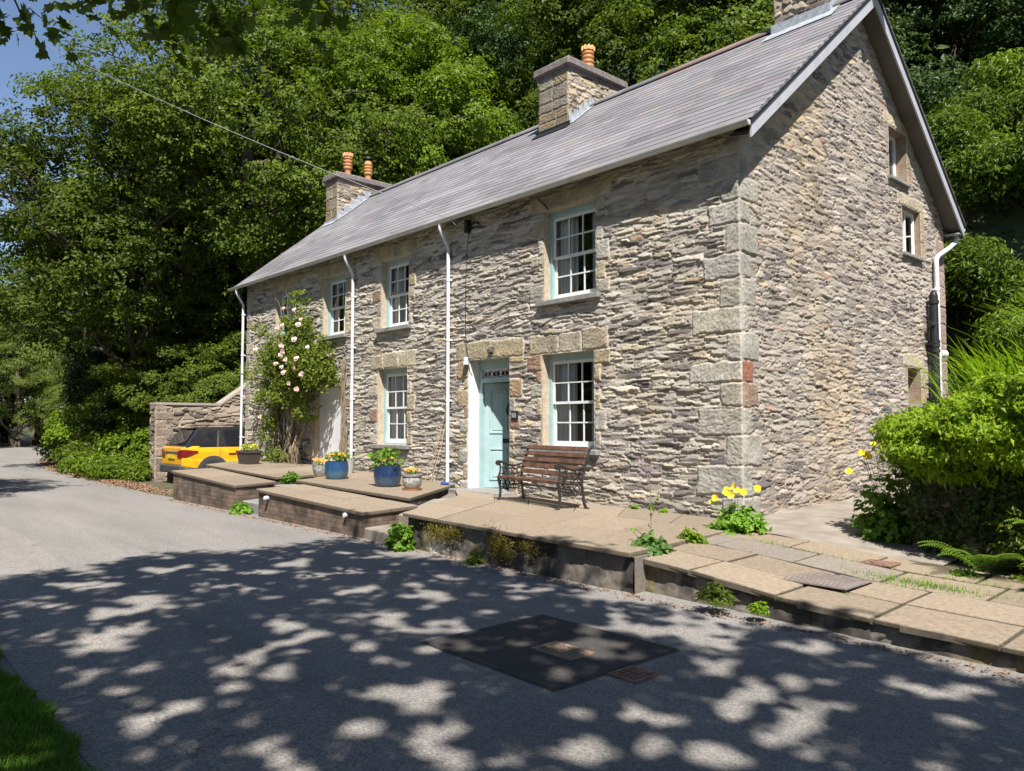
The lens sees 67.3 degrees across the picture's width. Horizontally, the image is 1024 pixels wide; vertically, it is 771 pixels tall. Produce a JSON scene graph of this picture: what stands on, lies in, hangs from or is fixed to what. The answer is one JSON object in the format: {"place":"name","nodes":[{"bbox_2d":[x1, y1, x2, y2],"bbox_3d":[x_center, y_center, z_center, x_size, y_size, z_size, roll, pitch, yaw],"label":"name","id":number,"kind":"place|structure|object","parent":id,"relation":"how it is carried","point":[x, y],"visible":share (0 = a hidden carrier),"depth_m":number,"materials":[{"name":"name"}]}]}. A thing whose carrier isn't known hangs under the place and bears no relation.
{"place":"outdoors","nodes":[
{"label":"outdoors","id":0,"kind":"place"},
{"bbox_2d":[0,646,110,770],"bbox_3d":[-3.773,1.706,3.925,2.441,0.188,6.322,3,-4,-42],"label":"grass","id":1,"kind":"structure","parent":0,"point":[16,702],"depth_m":3.86,"materials":[{"name":"green plant"}]},
{"bbox_2d":[0,0,401,405],"label":"sky","id":2,"kind":"structure","parent":0,"point":[14,59],"materials":[{"name":"blue"}]},
{"bbox_2d":[0,525,439,770],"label":"road","id":3,"kind":"structure","parent":0,"point":[127,681],"depth_m":4.66,"materials":[{"name":"grey asphalt"}]},
{"bbox_2d":[0,445,1023,770],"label":"road","id":4,"kind":"structure","parent":0,"point":[342,625],"depth_m":5.22,"materials":[{"name":"grey asphalt"}]},
{"bbox_2d":[226,502,252,514],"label":"leafy plant","id":5,"kind":"object","parent":4,"relation":"on","point":[243,508],"visible":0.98,"depth_m":13.91,"materials":[{"name":"green plant"}]},
{"bbox_2d":[381,522,415,551],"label":"leafy plant","id":6,"kind":"object","parent":4,"relation":"on","point":[398,539],"visible":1,"depth_m":9.85,"materials":[{"name":"green plant"}]},
{"bbox_2d":[424,615,675,688],"bbox_3d":[0.258,1.882,5.573,1.250,0.001,1.375,3,-4,-42],"label":"tarmac patch","id":7,"kind":"object","parent":4,"relation":"on","point":[506,647],"visible":1,"depth_m":5.50,"materials":[{"name":"grey asphalt"}]},
{"bbox_2d":[531,641,593,660],"bbox_3d":[0.355,1.868,5.429,0.250,0.014,0.380,3,-4,-42],"label":"drain cover","id":8,"kind":"object","parent":7,"relation":"on","point":[561,650],"visible":1,"depth_m":5.40,"materials":[{"name":"metal"}]},
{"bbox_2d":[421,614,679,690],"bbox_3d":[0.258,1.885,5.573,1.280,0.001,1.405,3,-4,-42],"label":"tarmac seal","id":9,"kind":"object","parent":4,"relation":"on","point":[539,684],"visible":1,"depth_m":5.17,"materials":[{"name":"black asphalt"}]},
{"bbox_2d":[403,487,724,593],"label":"concrete terrace","id":10,"kind":"structure","parent":4,"relation":"on","point":[592,546],"depth_m":9.04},
{"bbox_2d":[420,518,546,567],"bbox_3d":[-0.440,1.812,9.010,0.056,0.546,2.355,3,-4,-42],"label":"moss","id":11,"kind":"object","parent":10,"relation":"attached to","point":[491,541],"visible":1,"depth_m":8.74,"materials":[{"name":"green plant"}]},
{"bbox_2d":[495,444,592,509],"bbox_3d":[0.442,1.367,11.600,0.704,0.920,1.632,2,-4,-33],"label":"garden bench","id":12,"kind":"object","parent":10,"relation":"on","point":[521,478],"visible":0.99,"depth_m":11.57,"materials":[{"name":"wood"}]},
{"bbox_2d":[631,530,673,556],"bbox_3d":[1.388,1.584,7.778,0.474,0.258,0.479,3,-4,-42],"label":"lady mantle","id":13,"kind":"object","parent":10,"relation":"on","point":[654,545],"visible":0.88,"depth_m":7.68,"materials":[{"name":"green plant"}]},
{"bbox_2d":[675,526,708,544],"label":"leafy plant","id":14,"kind":"object","parent":10,"relation":"on","point":[696,538],"visible":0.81,"depth_m":8.22,"materials":[{"name":"green plant"}]},
{"bbox_2d":[161,499,1023,683],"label":"leaf litter","id":15,"kind":"object","parent":4,"relation":"on","point":[761,622],"visible":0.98,"depth_m":7.01,"materials":[{"name":"brown plant"}]},
{"bbox_2d":[607,665,658,683],"bbox_3d":[0.777,1.849,4.935,0.240,0.014,0.230,3,-4,-42],"label":"drain cover","id":16,"kind":"object","parent":4,"relation":"on","point":[633,674],"visible":1,"depth_m":4.92,"materials":[{"name":"red metal"}]},
{"bbox_2d":[644,559,1023,673],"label":"pavement wall","id":17,"kind":"structure","parent":4,"relation":"on","point":[663,579],"depth_m":6.01,"materials":[{"name":"stone"}]},
{"bbox_2d":[694,580,736,607],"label":"weed","id":18,"kind":"object","parent":17,"relation":"attached to","point":[715,594],"visible":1,"depth_m":6.50,"materials":[{"name":"green plant"}]},
{"bbox_2d":[745,600,769,616],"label":"weed","id":19,"kind":"object","parent":17,"relation":"on","point":[757,607],"visible":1,"depth_m":6.25,"materials":[{"name":"green plant"}]},
{"bbox_2d":[0,10,1023,588],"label":"ground","id":20,"kind":"structure","parent":0,"point":[1008,218],"depth_m":19.23,"materials":[{"name":"soil"}]},
{"bbox_2d":[0,388,24,442],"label":"dark bush","id":21,"kind":"object","parent":20,"relation":"on","point":[12,399],"visible":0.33,"depth_m":59.17,"materials":[{"name":"green plant"}]},
{"bbox_2d":[0,291,61,447],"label":"ash tree","id":22,"kind":"object","parent":20,"relation":"on","point":[19,420],"visible":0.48,"depth_m":55.80,"materials":[{"name":"green plant"}]},
{"bbox_2d":[0,249,78,445],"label":"oak tree","id":23,"kind":"object","parent":20,"relation":"on","point":[36,439],"visible":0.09,"depth_m":60.04,"materials":[{"name":"green plant"}]},
{"bbox_2d":[15,293,83,432],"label":"ash tree","id":24,"kind":"object","parent":20,"relation":"on","point":[47,361],"visible":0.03,"depth_m":55.30,"materials":[{"name":"green plant"}]},
{"bbox_2d":[32,435,78,462],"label":"bramble","id":25,"kind":"object","parent":20,"relation":"on","point":[54,444],"visible":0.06,"depth_m":31.07,"materials":[{"name":"green plant"}]},
{"bbox_2d":[39,406,75,446],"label":"hazel bush","id":26,"kind":"object","parent":20,"relation":"on","point":[55,428],"visible":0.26,"depth_m":45.36,"materials":[{"name":"green plant"}]},
{"bbox_2d":[30,285,97,406],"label":"ash tree","id":27,"kind":"object","parent":20,"relation":"on","point":[54,379],"visible":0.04,"depth_m":47.43,"materials":[{"name":"green plant"}]},
{"bbox_2d":[48,431,112,463],"bbox_3d":[-15.241,2.489,28.397,2.704,1.660,3.512,-1,-3,23],"label":"bramble","id":28,"kind":"object","parent":20,"relation":"on","point":[77,445],"visible":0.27,"depth_m":27.62,"materials":[{"name":"green plant"}]},
{"bbox_2d":[57,353,111,432],"bbox_3d":[-20.716,1.020,37.909,3.083,5.588,3.881,3,-4,-42],"label":"ivy clad trunk","id":29,"kind":"object","parent":20,"relation":"on","point":[70,395],"visible":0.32,"depth_m":36.91,"materials":[{"name":"green plant"}]},
{"bbox_2d":[51,449,129,474],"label":"leafy weed","id":30,"kind":"object","parent":20,"relation":"on","point":[61,465],"visible":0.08,"depth_m":25.32,"materials":[{"name":"green plant"}]},
{"bbox_2d":[65,451,128,478],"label":"leafy weed","id":31,"kind":"object","parent":20,"relation":"on","point":[79,465],"visible":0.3,"depth_m":23.53,"materials":[{"name":"green plant"}]},
{"bbox_2d":[28,461,172,495],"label":"leaf litter","id":32,"kind":"object","parent":20,"relation":"on","point":[115,482],"visible":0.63,"depth_m":21.08,"materials":[{"name":"brown plant"}]},
{"bbox_2d":[50,352,163,441],"bbox_3d":[-14.829,1.000,29.593,4.756,4.709,4.649,-2,-4,34],"label":"bushy tree","id":33,"kind":"object","parent":20,"relation":"on","point":[109,368],"visible":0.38,"depth_m":28.73,"materials":[{"name":"green plant"}]},
{"bbox_2d":[44,227,187,399],"bbox_3d":[-16.265,-2.169,33.881,7.349,10.171,7.216,-1,-3,23],"label":"dark tree","id":34,"kind":"object","parent":20,"relation":"on","point":[95,360],"visible":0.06,"depth_m":31.69,"materials":[{"name":"green plant"}]},
{"bbox_2d":[84,456,153,481],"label":"leafy weed","id":35,"kind":"object","parent":20,"relation":"on","point":[134,469],"visible":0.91,"depth_m":22.43,"materials":[{"name":"green plant"}]},
{"bbox_2d":[89,406,150,454],"bbox_3d":[-12.630,1.891,27.474,4.635,2.657,3.360,-1,-3,25],"label":"hazel bush","id":36,"kind":"object","parent":20,"relation":"on","point":[119,440],"visible":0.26,"depth_m":27.18,"materials":[{"name":"green plant"}]},
{"bbox_2d":[87,380,175,431],"bbox_3d":[-15.082,1.395,31.273,4.041,3.111,4.628,2,-4,-35],"label":"dark bush","id":37,"kind":"object","parent":20,"relation":"on","point":[109,406],"visible":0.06,"depth_m":29.50,"materials":[{"name":"green plant"}]},
{"bbox_2d":[118,426,149,461],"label":"hazel bush","id":38,"kind":"object","parent":20,"relation":"on","point":[140,446],"visible":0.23,"depth_m":23.68,"materials":[{"name":"green plant"}]},
{"bbox_2d":[99,282,190,373],"bbox_3d":[-13.847,-2.254,33.379,7.134,7.063,6.973,1,-3,-27],"label":"bushy tree","id":39,"kind":"object","parent":20,"relation":"on","point":[136,287],"visible":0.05,"depth_m":30.94,"materials":[{"name":"green plant"}]},
{"bbox_2d":[32,134,267,357],"bbox_3d":[-16.112,-4.883,36.920,14.394,15.116,13.929,0,-3,4],"label":"oak tree","id":40,"kind":"object","parent":20,"relation":"on","point":[178,232],"visible":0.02,"depth_m":32.01,"materials":[{"name":"green plant"}]},
{"bbox_2d":[0,45,323,398],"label":"oak tree","id":41,"kind":"object","parent":20,"relation":"on","point":[25,157],"visible":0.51,"depth_m":26.95,"materials":[{"name":"green plant"}]},
{"bbox_2d":[104,317,245,426],"bbox_3d":[-11.697,0.088,28.474,5.897,5.839,5.764,1,-3,-26],"label":"bushy tree","id":42,"kind":"object","parent":20,"relation":"on","point":[146,387],"visible":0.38,"depth_m":27.19,"materials":[{"name":"green plant"}]},
{"bbox_2d":[0,0,351,78],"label":"sycamore tree","id":43,"kind":"object","parent":20,"relation":"on","point":[182,17],"visible":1,"depth_m":5.32,"materials":[{"name":"green plant"}]},
{"bbox_2d":[139,244,255,368],"bbox_3d":[-11.207,-2.641,30.767,6.694,6.781,6.848,0,-3,4],"label":"bushy tree","id":44,"kind":"object","parent":20,"relation":"on","point":[227,317],"visible":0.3,"depth_m":28.48,"materials":[{"name":"green plant"}]},
{"bbox_2d":[149,382,245,481],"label":"garden wall","id":45,"kind":"structure","parent":20,"relation":"on","point":[168,420],"depth_m":22.98,"materials":[{"name":"stone"}]},
{"bbox_2d":[160,424,244,472],"bbox_3d":[-8.016,1.999,22.937,4.205,1.672,1.940,3,-4,-42],"label":"parked car","id":46,"kind":"object","parent":20,"relation":"on","point":[191,447],"visible":0.41,"depth_m":21.54,"materials":[{"name":"yellow paint"}]},
{"bbox_2d":[160,320,246,410],"bbox_3d":[-9.316,0.601,27.051,5.578,5.651,5.707,0,-3,5],"label":"bushy tree","id":47,"kind":"object","parent":20,"relation":"on","point":[220,378],"visible":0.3,"depth_m":25.77,"materials":[{"name":"green plant"}]},
{"bbox_2d":[168,297,246,350],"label":"bushy tree","id":48,"kind":"object","parent":20,"relation":"on","point":[208,307],"visible":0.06,"depth_m":28.99,"materials":[{"name":"green plant"}]},
{"bbox_2d":[171,468,275,509],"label":"brick terrace","id":49,"kind":"structure","parent":20,"relation":"on","point":[217,488],"depth_m":15.33,"materials":[{"name":"brown brick"}]},
{"bbox_2d":[6,0,468,401],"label":"oak tree","id":50,"kind":"object","parent":20,"relation":"on","point":[277,52],"visible":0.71,"depth_m":26.03,"materials":[{"name":"green plant"}]},
{"bbox_2d":[206,458,364,486],"bbox_3d":[-5.720,2.126,17.991,2.140,0.618,5.417,3,-4,-42],"label":"raised slab strip","id":51,"kind":"object","parent":20,"relation":"on","point":[272,471],"visible":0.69,"depth_m":17.05,"materials":[{"name":"stone paving slabs"}]},
{"bbox_2d":[235,444,262,464],"bbox_3d":[-6.296,1.646,18.469,0.521,0.506,0.488,-2,-4,36],"label":"flower pot","id":52,"kind":"object","parent":51,"relation":"on","point":[249,457],"visible":0.99,"depth_m":18.35,"materials":[{"name":"grey stone"}]},
{"bbox_2d":[241,289,347,463],"bbox_3d":[-5.572,-0.182,18.728,1.085,4.395,4.562,3,-4,-42],"label":"climbing rose","id":53,"kind":"object","parent":51,"relation":"on","point":[286,354],"visible":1,"depth_m":18.49,"materials":[{"name":"green plant"}]},
{"bbox_2d":[138,0,495,218],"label":"oak tree","id":54,"kind":"object","parent":20,"relation":"on","point":[345,5],"visible":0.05,"depth_m":33.43,"materials":[{"name":"green plant"}]},
{"bbox_2d":[256,484,417,538],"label":"brick terrace","id":55,"kind":"structure","parent":20,"relation":"on","point":[344,513],"depth_m":12.01,"materials":[{"name":"beige stone"}]},
{"bbox_2d":[296,471,454,505],"bbox_3d":[-2.380,1.994,14.308,2.140,0.500,4.765,3,-4,-42],"label":"raised slab strip","id":56,"kind":"object","parent":20,"relation":"on","point":[361,483],"visible":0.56,"depth_m":13.50,"materials":[{"name":"stone"}]},
{"bbox_2d":[324,451,348,479],"bbox_3d":[-3.422,1.563,15.010,0.465,0.564,0.460,-1,-3,15],"label":"flower pot","id":57,"kind":"object","parent":56,"relation":"on","point":[337,469],"visible":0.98,"depth_m":14.85,"materials":[{"name":"blue ceramic"}]},
{"bbox_2d":[367,446,405,486],"bbox_3d":[-2.219,1.443,13.694,0.618,0.727,0.601,3,-4,-42],"label":"flower pot","id":58,"kind":"object","parent":56,"relation":"on","point":[387,474],"visible":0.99,"depth_m":13.55,"materials":[{"name":"blue ceramic"}]},
{"bbox_2d":[402,468,422,490],"bbox_3d":[-1.704,1.593,13.144,0.360,0.391,0.360,3,-4,-42],"label":"flower pot","id":59,"kind":"object","parent":56,"relation":"on","point":[412,480],"visible":1,"depth_m":13.02,"materials":[{"name":"grey ceramic"}]},
{"bbox_2d":[365,524,391,542],"bbox_3d":[-1.587,2.087,10.693,0.598,0.200,1.004,3,-4,-42],"label":"stone step","id":60,"kind":"object","parent":20,"relation":"on","point":[379,534],"visible":0.24,"depth_m":10.68,"materials":[{"name":"stone"}]},
{"bbox_2d":[274,4,523,231],"bbox_3d":[-4.034,-7.343,31.948,11.255,15.811,11.394,1,-3,-27],"label":"beech tree","id":61,"kind":"object","parent":20,"relation":"on","point":[472,132],"visible":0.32,"depth_m":29.78,"materials":[{"name":"green plant"}]},
{"bbox_2d":[344,0,509,157],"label":"oak tree","id":62,"kind":"object","parent":20,"relation":"on","point":[421,2],"visible":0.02,"depth_m":43.16,"materials":[{"name":"green plant"}]},
{"bbox_2d":[411,0,537,102],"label":"tall tree","id":63,"kind":"object","parent":20,"relation":"on","point":[462,4],"visible":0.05,"depth_m":41.22,"materials":[{"name":"green plant"}]},
{"bbox_2d":[393,0,568,173],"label":"dark tree","id":64,"kind":"object","parent":20,"relation":"on","point":[498,46],"visible":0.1,"depth_m":33.19,"materials":[{"name":"green plant"}]},
{"bbox_2d":[477,0,647,129],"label":"tall tree","id":65,"kind":"object","parent":20,"relation":"on","point":[527,29],"visible":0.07,"depth_m":30.95,"materials":[{"name":"green plant"}]},
{"bbox_2d":[228,0,965,517],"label":"stone cottage","id":66,"kind":"structure","parent":20,"relation":"on","point":[702,280],"depth_m":12.74,"materials":[{"name":"stone"}]},
{"bbox_2d":[6,25,465,227],"bbox_3d":[-6.938,-5.933,15.634,12.430,6.142,0.097,-1,-3,11],"label":"overhead wire","id":67,"kind":"object","parent":66,"relation":"attached to","point":[262,144],"visible":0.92,"depth_m":15.18,"materials":[{"name":"grey metal"}]},
{"bbox_2d":[272,286,295,346],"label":"window","id":68,"kind":"structure","parent":66,"relation":"in","point":[281,295],"depth_m":20.37,"materials":[{"name":"teal paint"}]},
{"bbox_2d":[314,387,340,463],"bbox_3d":[-4.136,0.997,18.256,0.506,1.930,1.305,3,-4,-42],"label":"doorway","id":69,"kind":"structure","parent":66,"relation":"in","point":[327,426],"depth_m":18.31,"materials":[{"name":"white paint"}]},
{"bbox_2d":[318,272,346,340],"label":"window","id":70,"kind":"structure","parent":66,"relation":"in","point":[334,310],"depth_m":18.48,"materials":[{"name":"teal paint"}]},
{"bbox_2d":[371,367,409,449],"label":"window","id":71,"kind":"structure","parent":66,"relation":"in","point":[392,425],"depth_m":16.53,"materials":[{"name":"white paint"}]},
{"bbox_2d":[374,254,411,333],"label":"window","id":72,"kind":"structure","parent":66,"relation":"in","point":[395,308],"depth_m":16.58,"materials":[{"name":"teal paint"}]},
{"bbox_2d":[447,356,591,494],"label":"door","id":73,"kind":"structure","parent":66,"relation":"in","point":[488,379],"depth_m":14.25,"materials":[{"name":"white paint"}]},
{"bbox_2d":[533,349,599,455],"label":"window","id":74,"kind":"structure","parent":66,"relation":"in","point":[559,419],"depth_m":12.79,"materials":[{"name":"white paint"}]},
{"bbox_2d":[535,197,601,307],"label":"window","id":75,"kind":"structure","parent":66,"relation":"in","point":[569,276],"depth_m":12.89,"materials":[{"name":"teal paint"}]},
{"bbox_2d":[886,125,910,187],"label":"window","id":76,"kind":"structure","parent":66,"relation":"in","point":[897,141],"depth_m":14.09,"materials":[{"name":"stone"}]},
{"bbox_2d":[900,205,924,261],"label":"window","id":77,"kind":"structure","parent":66,"relation":"in","point":[909,218],"depth_m":14.37,"materials":[{"name":"wood"}]},
{"bbox_2d":[905,366,925,407],"bbox_3d":[7.094,0.033,14.080,0.688,0.762,0.635,3,-4,-42],"label":"window","id":78,"kind":"structure","parent":66,"relation":"in","point":[914,389],"depth_m":14.16,"materials":[{"name":"stone"}]},
{"bbox_2d":[507,0,714,129],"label":"tall tree","id":79,"kind":"object","parent":20,"relation":"on","point":[588,9],"visible":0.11,"depth_m":29.00,"materials":[{"name":"green plant"}]},
{"bbox_2d":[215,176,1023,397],"bbox_3d":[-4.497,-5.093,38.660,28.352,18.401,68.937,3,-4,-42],"label":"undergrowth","id":80,"kind":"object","parent":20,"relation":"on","point":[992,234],"depth_m":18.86,"materials":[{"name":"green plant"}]},
{"bbox_2d":[588,0,773,82],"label":"tall tree","id":81,"kind":"object","parent":20,"relation":"on","point":[638,17],"visible":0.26,"depth_m":23.71,"materials":[{"name":"green plant"}]},
{"bbox_2d":[601,0,770,86],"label":"dark tree","id":82,"kind":"object","parent":20,"relation":"on","point":[626,77],"visible":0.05,"depth_m":25.19,"materials":[{"name":"green plant"}]},
{"bbox_2d":[399,0,1023,166],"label":"woodland","id":83,"kind":"object","parent":20,"relation":"on","point":[941,46],"visible":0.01,"depth_m":28.06,"materials":[{"name":"green plant"}]},
{"bbox_2d":[711,0,976,136],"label":"dark tree","id":84,"kind":"object","parent":20,"relation":"on","point":[927,97],"visible":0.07,"depth_m":22.39,"materials":[{"name":"green plant"}]},
{"bbox_2d":[883,0,981,95],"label":"dark tree","id":85,"kind":"object","parent":20,"relation":"on","point":[922,41],"visible":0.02,"depth_m":29.95,"materials":[{"name":"green plant"}]},
{"bbox_2d":[867,365,1023,489],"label":"hedge shrub","id":86,"kind":"object","parent":20,"relation":"on","point":[910,438],"visible":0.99,"depth_m":7.52,"materials":[{"name":"green plant"}]},
{"bbox_2d":[881,326,1023,417],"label":"crocosmia","id":87,"kind":"object","parent":20,"relation":"on","point":[993,362],"visible":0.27,"depth_m":8.10,"materials":[{"name":"green plant"}]},
{"bbox_2d":[881,0,1023,95],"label":"dark tree","id":88,"kind":"object","parent":20,"relation":"on","point":[972,17],"visible":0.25,"depth_m":28.57,"materials":[{"name":"green plant"}]},
{"bbox_2d":[925,104,1014,194],"bbox_3d":[11.584,-6.013,20.982,3.620,2.474,4.188,0,-3,-7],"label":"rhododendron","id":89,"kind":"object","parent":20,"relation":"on","point":[946,138],"visible":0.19,"depth_m":19.53,"materials":[{"name":"green plant"}]},
{"bbox_2d":[921,274,1023,358],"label":"crocosmia","id":90,"kind":"object","parent":20,"relation":"on","point":[1009,321],"visible":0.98,"depth_m":7.66,"materials":[{"name":"green plant"}]},
{"bbox_2d":[922,86,1023,140],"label":"rhododendron","id":91,"kind":"object","parent":20,"relation":"on","point":[1006,111],"visible":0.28,"depth_m":20.48,"materials":[{"name":"green plant"}]},
{"bbox_2d":[940,115,1023,215],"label":"rhododendron","id":92,"kind":"object","parent":20,"relation":"on","point":[1010,163],"visible":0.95,"depth_m":18.93,"materials":[{"name":"green plant"}]},
{"bbox_2d":[943,232,1023,337],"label":"rhododendron","id":93,"kind":"object","parent":20,"relation":"on","point":[973,274],"visible":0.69,"depth_m":17.21,"materials":[{"name":"green plant"}]},
{"bbox_2d":[951,47,1023,100],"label":"rhododendron","id":94,"kind":"object","parent":20,"relation":"on","point":[1008,76],"visible":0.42,"depth_m":21.90,"materials":[{"name":"green plant"}]},
{"bbox_2d":[959,299,1023,371],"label":"rhododendron","id":95,"kind":"object","parent":20,"relation":"on","point":[998,326],"visible":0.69,"depth_m":16.39,"materials":[{"name":"green plant"}]},
{"bbox_2d":[643,531,1023,655],"bbox_3d":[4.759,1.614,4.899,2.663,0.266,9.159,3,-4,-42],"label":"pavement","id":96,"kind":"structure","parent":0,"point":[982,621],"depth_m":6.64,"materials":[{"name":"beige stone"}]},
{"bbox_2d":[705,483,771,535],"bbox_3d":[2.644,1.463,9.029,0.703,0.623,0.741,3,-4,-42],"label":"poppy plant","id":97,"kind":"object","parent":96,"relation":"on","point":[731,520],"visible":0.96,"depth_m":8.94,"materials":[{"name":"green plant"}]},
{"bbox_2d":[779,572,873,589],"bbox_3d":[2.731,1.717,6.838,0.540,0.014,0.720,3,-4,-42],"label":"manhole cover","id":98,"kind":"object","parent":96,"relation":"on","point":[840,582],"visible":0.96,"depth_m":6.74,"materials":[{"name":"metal"}]},
{"bbox_2d":[751,538,1022,602],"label":"grass","id":99,"kind":"structure","parent":96,"relation":"on","point":[921,583],"depth_m":6.76,"materials":[{"name":"green plant"}]},
{"bbox_2d":[910,446,1023,569],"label":"retaining wall","id":100,"kind":"structure","parent":96,"relation":"on","point":[967,541],"depth_m":7.96,"materials":[{"name":"stone"}]},
{"bbox_2d":[889,436,1023,573],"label":"ivy hedge","id":101,"kind":"object","parent":100,"relation":"on","point":[957,516],"visible":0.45,"depth_m":7.87,"materials":[{"name":"green plant"}]},
{"bbox_2d":[914,540,1023,572],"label":"fern","id":102,"kind":"object","parent":96,"relation":"on","point":[979,557],"visible":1,"depth_m":7.08,"materials":[{"name":"green plant"}]},
{"bbox_2d":[981,501,1023,580],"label":"leafy plant","id":103,"kind":"object","parent":96,"relation":"on","point":[1019,545],"visible":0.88,"depth_m":7.11,"materials":[{"name":"green plant"}]},
{"bbox_2d":[756,488,960,564],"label":"path","id":104,"kind":"structure","parent":0,"point":[828,523],"depth_m":9.07,"materials":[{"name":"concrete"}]},
{"bbox_2d":[845,441,912,543],"bbox_3d":[4.354,1.202,8.869,1.024,1.307,0.922,3,-4,-42],"label":"poppy plant","id":105,"kind":"object","parent":104,"relation":"on","point":[878,521],"visible":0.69,"depth_m":8.76,"materials":[{"name":"green plant"}]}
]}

